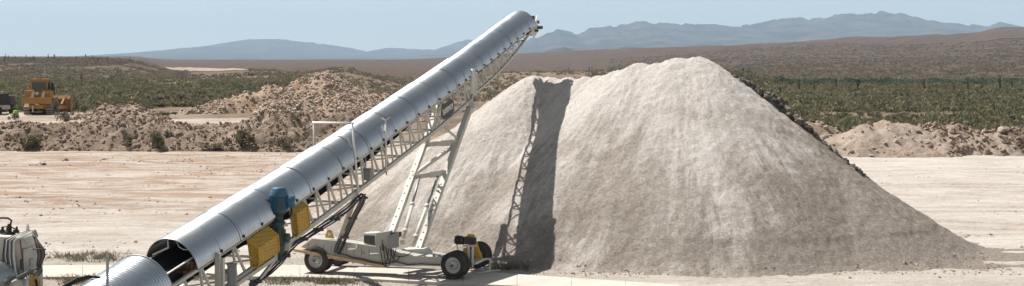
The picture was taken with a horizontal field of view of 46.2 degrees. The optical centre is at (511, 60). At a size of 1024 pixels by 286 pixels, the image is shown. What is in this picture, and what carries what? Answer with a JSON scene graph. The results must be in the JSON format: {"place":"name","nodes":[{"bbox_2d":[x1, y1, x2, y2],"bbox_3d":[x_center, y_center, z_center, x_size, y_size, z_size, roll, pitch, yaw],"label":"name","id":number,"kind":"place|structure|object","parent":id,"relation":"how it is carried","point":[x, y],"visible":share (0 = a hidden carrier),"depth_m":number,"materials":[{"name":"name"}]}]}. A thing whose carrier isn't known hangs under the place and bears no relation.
{"place":"outdoors","nodes":[
{"label":"outdoors","id":0,"kind":"place"},
{"bbox_2d":[88,39,472,58],"bbox_3d":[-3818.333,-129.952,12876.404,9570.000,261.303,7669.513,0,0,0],"label":"mountains","id":1,"kind":"structure","parent":0,"point":[265,49],"depth_m":12408.42,"materials":[{"name":"stone"}]},
{"bbox_2d":[43,265,679,285],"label":"concrete pavement","id":2,"kind":"structure","parent":0,"point":[423,276],"depth_m":47.58,"materials":[{"name":"beige concrete"}]},
{"bbox_2d":[0,27,1023,285],"bbox_3d":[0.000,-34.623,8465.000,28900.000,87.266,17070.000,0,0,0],"label":"ground","id":3,"kind":"structure","parent":0,"point":[962,197],"depth_m":88.32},
{"bbox_2d":[0,93,14,113],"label":"lorry","id":4,"kind":"object","parent":3,"relation":"on","point":[7,101],"visible":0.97,"depth_m":154.78,"materials":[{"name":"grey metal"}]},
{"bbox_2d":[8,113,18,119],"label":"desert bush","id":5,"kind":"object","parent":3,"relation":"on","point":[14,115],"visible":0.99,"depth_m":138.20,"materials":[{"name":"grey plant"}]},
{"bbox_2d":[0,217,45,285],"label":"machine housing","id":6,"kind":"object","parent":3,"relation":"on","point":[22,255],"visible":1,"depth_m":31.40,"materials":[{"name":"beige paint"}]},
{"bbox_2d":[21,78,71,113],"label":"bulldozer","id":7,"kind":"object","parent":3,"relation":"on","point":[40,96],"visible":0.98,"depth_m":152.68,"materials":[{"name":"yellow paint"}]},
{"bbox_2d":[54,108,80,121],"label":"desert bush","id":8,"kind":"object","parent":3,"relation":"on","point":[64,115],"visible":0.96,"depth_m":133.94,"materials":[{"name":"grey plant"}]},
{"bbox_2d":[45,272,99,285],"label":"weeds","id":9,"kind":"object","parent":3,"relation":"on","point":[66,280],"visible":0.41,"depth_m":47.19,"materials":[{"name":"plant"}]},
{"bbox_2d":[44,249,137,262],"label":"weeds","id":10,"kind":"object","parent":3,"relation":"on","point":[77,255],"visible":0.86,"depth_m":52.83,"materials":[{"name":"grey plant"}]},
{"bbox_2d":[0,56,191,79],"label":"scrub","id":11,"kind":"object","parent":3,"relation":"on","point":[47,67],"visible":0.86,"depth_m":533.47,"materials":[{"name":"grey plant"}]},
{"bbox_2d":[106,256,108,285],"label":"steel post","id":12,"kind":"object","parent":3,"relation":"on","point":[107,270],"visible":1,"depth_m":30.28,"materials":[{"name":"grey metal"}]},
{"bbox_2d":[108,89,123,96],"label":"desert bush","id":13,"kind":"object","parent":3,"relation":"on","point":[115,92],"visible":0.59,"depth_m":204.39,"materials":[{"name":"grey plant"}]},
{"bbox_2d":[69,102,171,120],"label":"earth berm","id":14,"kind":"structure","parent":3,"relation":"on","point":[131,109],"depth_m":139.06,"materials":[{"name":"soil"}]},
{"bbox_2d":[62,255,184,285],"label":"feed conveyor","id":15,"kind":"object","parent":3,"relation":"on","point":[135,270],"visible":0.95,"depth_m":31.98,"materials":[{"name":"metal"}]},
{"bbox_2d":[119,99,139,102],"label":"desert bush","id":16,"kind":"object","parent":3,"relation":"on","point":[121,100],"visible":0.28,"depth_m":180.59,"materials":[{"name":"green plant"}]},
{"bbox_2d":[0,69,296,111],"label":"scrub","id":17,"kind":"object","parent":3,"relation":"on","point":[133,80],"visible":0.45,"depth_m":319.67,"materials":[{"name":"green plant"}]},
{"bbox_2d":[139,105,158,108],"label":"desert bush","id":18,"kind":"object","parent":3,"relation":"on","point":[152,107],"visible":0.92,"depth_m":171.95,"materials":[{"name":"green plant"}]},
{"bbox_2d":[139,101,171,107],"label":"desert bush","id":19,"kind":"object","parent":3,"relation":"on","point":[145,104],"visible":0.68,"depth_m":175.18,"materials":[{"name":"green plant"}]},
{"bbox_2d":[146,94,169,106],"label":"desert bush","id":20,"kind":"object","parent":3,"relation":"on","point":[157,98],"visible":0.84,"depth_m":178.16,"materials":[{"name":"grey plant"}]},
{"bbox_2d":[147,130,169,147],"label":"desert bush","id":21,"kind":"object","parent":3,"relation":"on","point":[157,139],"visible":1,"depth_m":114.54,"materials":[{"name":"green plant"}]},
{"bbox_2d":[156,111,177,116],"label":"desert bush","id":22,"kind":"object","parent":3,"relation":"on","point":[164,113],"visible":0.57,"depth_m":145.40,"materials":[{"name":"green plant"}]},
{"bbox_2d":[0,109,361,151],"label":"earth berm","id":23,"kind":"structure","parent":3,"relation":"on","point":[105,133],"depth_m":117.40,"materials":[{"name":"soil"}]},
{"bbox_2d":[9,132,42,148],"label":"desert bush","id":24,"kind":"object","parent":23,"relation":"on","point":[29,141],"visible":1,"depth_m":115.20,"materials":[{"name":"green plant"}]},
{"bbox_2d":[121,134,137,145],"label":"desert bush","id":25,"kind":"object","parent":23,"relation":"on","point":[127,140],"visible":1,"depth_m":115.77,"materials":[{"name":"green plant"}]},
{"bbox_2d":[222,128,256,147],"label":"desert bush","id":26,"kind":"object","parent":23,"relation":"on","point":[245,135],"visible":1,"depth_m":115.22,"materials":[{"name":"green plant"}]},
{"bbox_2d":[268,133,308,148],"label":"desert bush","id":27,"kind":"object","parent":23,"relation":"on","point":[283,141],"visible":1,"depth_m":114.73,"materials":[{"name":"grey plant"}]},
{"bbox_2d":[175,91,189,99],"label":"desert bush","id":28,"kind":"object","parent":3,"relation":"on","point":[179,95],"visible":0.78,"depth_m":189.08,"materials":[{"name":"grey plant"}]},
{"bbox_2d":[191,90,206,94],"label":"desert bush","id":29,"kind":"object","parent":3,"relation":"on","point":[199,92],"visible":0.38,"depth_m":223.56,"materials":[{"name":"green plant"}]},
{"bbox_2d":[165,67,247,70],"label":"tailings bank","id":30,"kind":"structure","parent":3,"relation":"on","point":[197,69],"depth_m":805.30,"materials":[{"name":"beige soil"}]},
{"bbox_2d":[201,93,215,97],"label":"desert bush","id":31,"kind":"object","parent":3,"relation":"on","point":[209,96],"visible":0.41,"depth_m":192.98,"materials":[{"name":"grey plant"}]},
{"bbox_2d":[195,142,222,150],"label":"desert bush","id":32,"kind":"object","parent":3,"relation":"on","point":[215,146],"visible":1,"depth_m":114.93,"materials":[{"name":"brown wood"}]},
{"bbox_2d":[226,90,235,95],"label":"desert bush","id":33,"kind":"object","parent":3,"relation":"on","point":[230,91],"visible":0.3,"depth_m":203.12,"materials":[{"name":"grey plant"}]},
{"bbox_2d":[169,72,453,123],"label":"rubble pile","id":34,"kind":"object","parent":3,"relation":"on","point":[326,93],"visible":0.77,"depth_m":156.24,"materials":[{"name":"brown rock"},{"name":"soil"}]},
{"bbox_2d":[252,274,381,285],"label":"weeds","id":35,"kind":"object","parent":3,"relation":"on","point":[324,281],"visible":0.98,"depth_m":46.99,"materials":[{"name":"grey plant"}]},
{"bbox_2d":[146,11,542,285],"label":"radial stacker","id":36,"kind":"object","parent":3,"relation":"on","point":[255,215],"visible":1,"depth_m":46.01,"materials":[{"name":"metal"}]},
{"bbox_2d":[433,272,462,280],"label":"weeds","id":37,"kind":"object","parent":3,"relation":"on","point":[446,277],"visible":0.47,"depth_m":46.99,"materials":[{"name":"green plant"}]},
{"bbox_2d":[487,258,532,271],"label":"weeds","id":38,"kind":"object","parent":3,"relation":"on","point":[511,266],"visible":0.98,"depth_m":50.15,"materials":[{"name":"green plant"}]},
{"bbox_2d":[0,152,1023,285],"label":"clods","id":39,"kind":"object","parent":3,"relation":"on","point":[136,241],"visible":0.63,"depth_m":77.66,"materials":[{"name":"brown soil"}]},
{"bbox_2d":[245,66,799,101],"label":"scrub","id":40,"kind":"object","parent":3,"relation":"on","point":[384,89],"visible":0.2,"depth_m":368.75,"materials":[{"name":"green plant"}]},
{"bbox_2d":[536,270,658,278],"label":"weeds","id":41,"kind":"object","parent":3,"relation":"on","point":[598,273],"visible":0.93,"depth_m":48.58,"materials":[{"name":"beige plant"}]},
{"bbox_2d":[305,56,1023,283],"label":"gravel pile","id":42,"kind":"object","parent":3,"relation":"on","point":[698,166],"visible":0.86,"depth_m":54.37,"materials":[{"name":"beige gravel"}]},
{"bbox_2d":[795,112,805,116],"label":"desert bush","id":43,"kind":"object","parent":3,"relation":"on","point":[801,114],"visible":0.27,"depth_m":172.38,"materials":[{"name":"green plant"}]},
{"bbox_2d":[607,38,1023,81],"bbox_3d":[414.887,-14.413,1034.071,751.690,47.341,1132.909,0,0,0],"label":"scrub","id":44,"kind":"object","parent":3,"relation":"on","point":[895,74],"visible":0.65,"depth_m":821.43,"materials":[{"name":"grey plant"}]},
{"bbox_2d":[806,121,841,139],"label":"dirt heap","id":45,"kind":"object","parent":3,"relation":"on","point":[822,129],"visible":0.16,"depth_m":122.13,"materials":[{"name":"soil"}]},
{"bbox_2d":[838,111,858,119],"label":"desert bush","id":46,"kind":"object","parent":3,"relation":"on","point":[842,114],"visible":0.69,"depth_m":172.58,"materials":[{"name":"green plant"}]},
{"bbox_2d":[853,110,864,116],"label":"desert bush","id":47,"kind":"object","parent":3,"relation":"on","point":[861,112],"visible":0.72,"depth_m":184.21,"materials":[{"name":"grey plant"}]},
{"bbox_2d":[724,68,1023,131],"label":"scrub","id":48,"kind":"object","parent":3,"relation":"on","point":[953,106],"visible":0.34,"depth_m":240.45,"materials":[{"name":"green plant"}]},
{"bbox_2d":[867,110,885,117],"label":"desert bush","id":49,"kind":"object","parent":3,"relation":"on","point":[875,114],"visible":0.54,"depth_m":162.17,"materials":[{"name":"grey plant"}]},
{"bbox_2d":[825,119,963,157],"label":"dirt heap","id":50,"kind":"object","parent":3,"relation":"on","point":[883,138],"visible":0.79,"depth_m":110.03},
{"bbox_2d":[772,76,1023,84],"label":"woods","id":51,"kind":"object","parent":3,"relation":"on","point":[883,80],"visible":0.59,"depth_m":431.11,"materials":[{"name":"green plant"}]},
{"bbox_2d":[890,114,914,119],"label":"desert bush","id":52,"kind":"object","parent":3,"relation":"on","point":[903,116],"visible":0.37,"depth_m":158.73,"materials":[{"name":"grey plant"}]},
{"bbox_2d":[896,111,911,117],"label":"desert bush","id":53,"kind":"object","parent":3,"relation":"on","point":[900,113],"visible":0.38,"depth_m":167.63,"materials":[{"name":"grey plant"}]},
{"bbox_2d":[963,119,973,125],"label":"desert bush","id":54,"kind":"object","parent":3,"relation":"on","point":[967,122],"visible":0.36,"depth_m":141.99,"materials":[{"name":"grey plant"}]},
{"bbox_2d":[915,121,1023,156],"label":"dirt heap","id":55,"kind":"object","parent":3,"relation":"on","point":[967,140],"visible":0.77,"depth_m":111.41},
{"bbox_2d":[996,125,1023,145],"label":"dirt heap","id":56,"kind":"object","parent":3,"relation":"on","point":[1015,133],"visible":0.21,"depth_m":114.11,"materials":[{"name":"soil"}]},
{"bbox_2d":[997,126,1005,132],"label":"boulder","id":57,"kind":"object","parent":56,"relation":"on","point":[1002,129],"visible":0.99,"depth_m":114.08,"materials":[{"name":"beige stone"}]},
{"bbox_2d":[1003,113,1020,122],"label":"desert bush","id":58,"kind":"object","parent":3,"relation":"on","point":[1011,117],"visible":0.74,"depth_m":158.59,"materials":[{"name":"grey plant"}]},
{"bbox_2d":[0,0,1023,55],"label":"sky","id":59,"kind":"structure","parent":0,"point":[27,27],"materials":[{"name":"blue"}]},
{"bbox_2d":[545,44,741,51],"bbox_3d":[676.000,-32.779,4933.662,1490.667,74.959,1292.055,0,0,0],"label":"hills","id":60,"kind":"structure","parent":0,"point":[559,49],"depth_m":5178.49,"materials":[{"name":"brown soil"}]},
{"bbox_2d":[503,11,1020,53],"bbox_3d":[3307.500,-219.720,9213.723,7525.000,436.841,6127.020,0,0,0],"label":"mountains","id":61,"kind":"structure","parent":0,"point":[644,34],"depth_m":9514.63,"materials":[{"name":"stone"}]}
]}

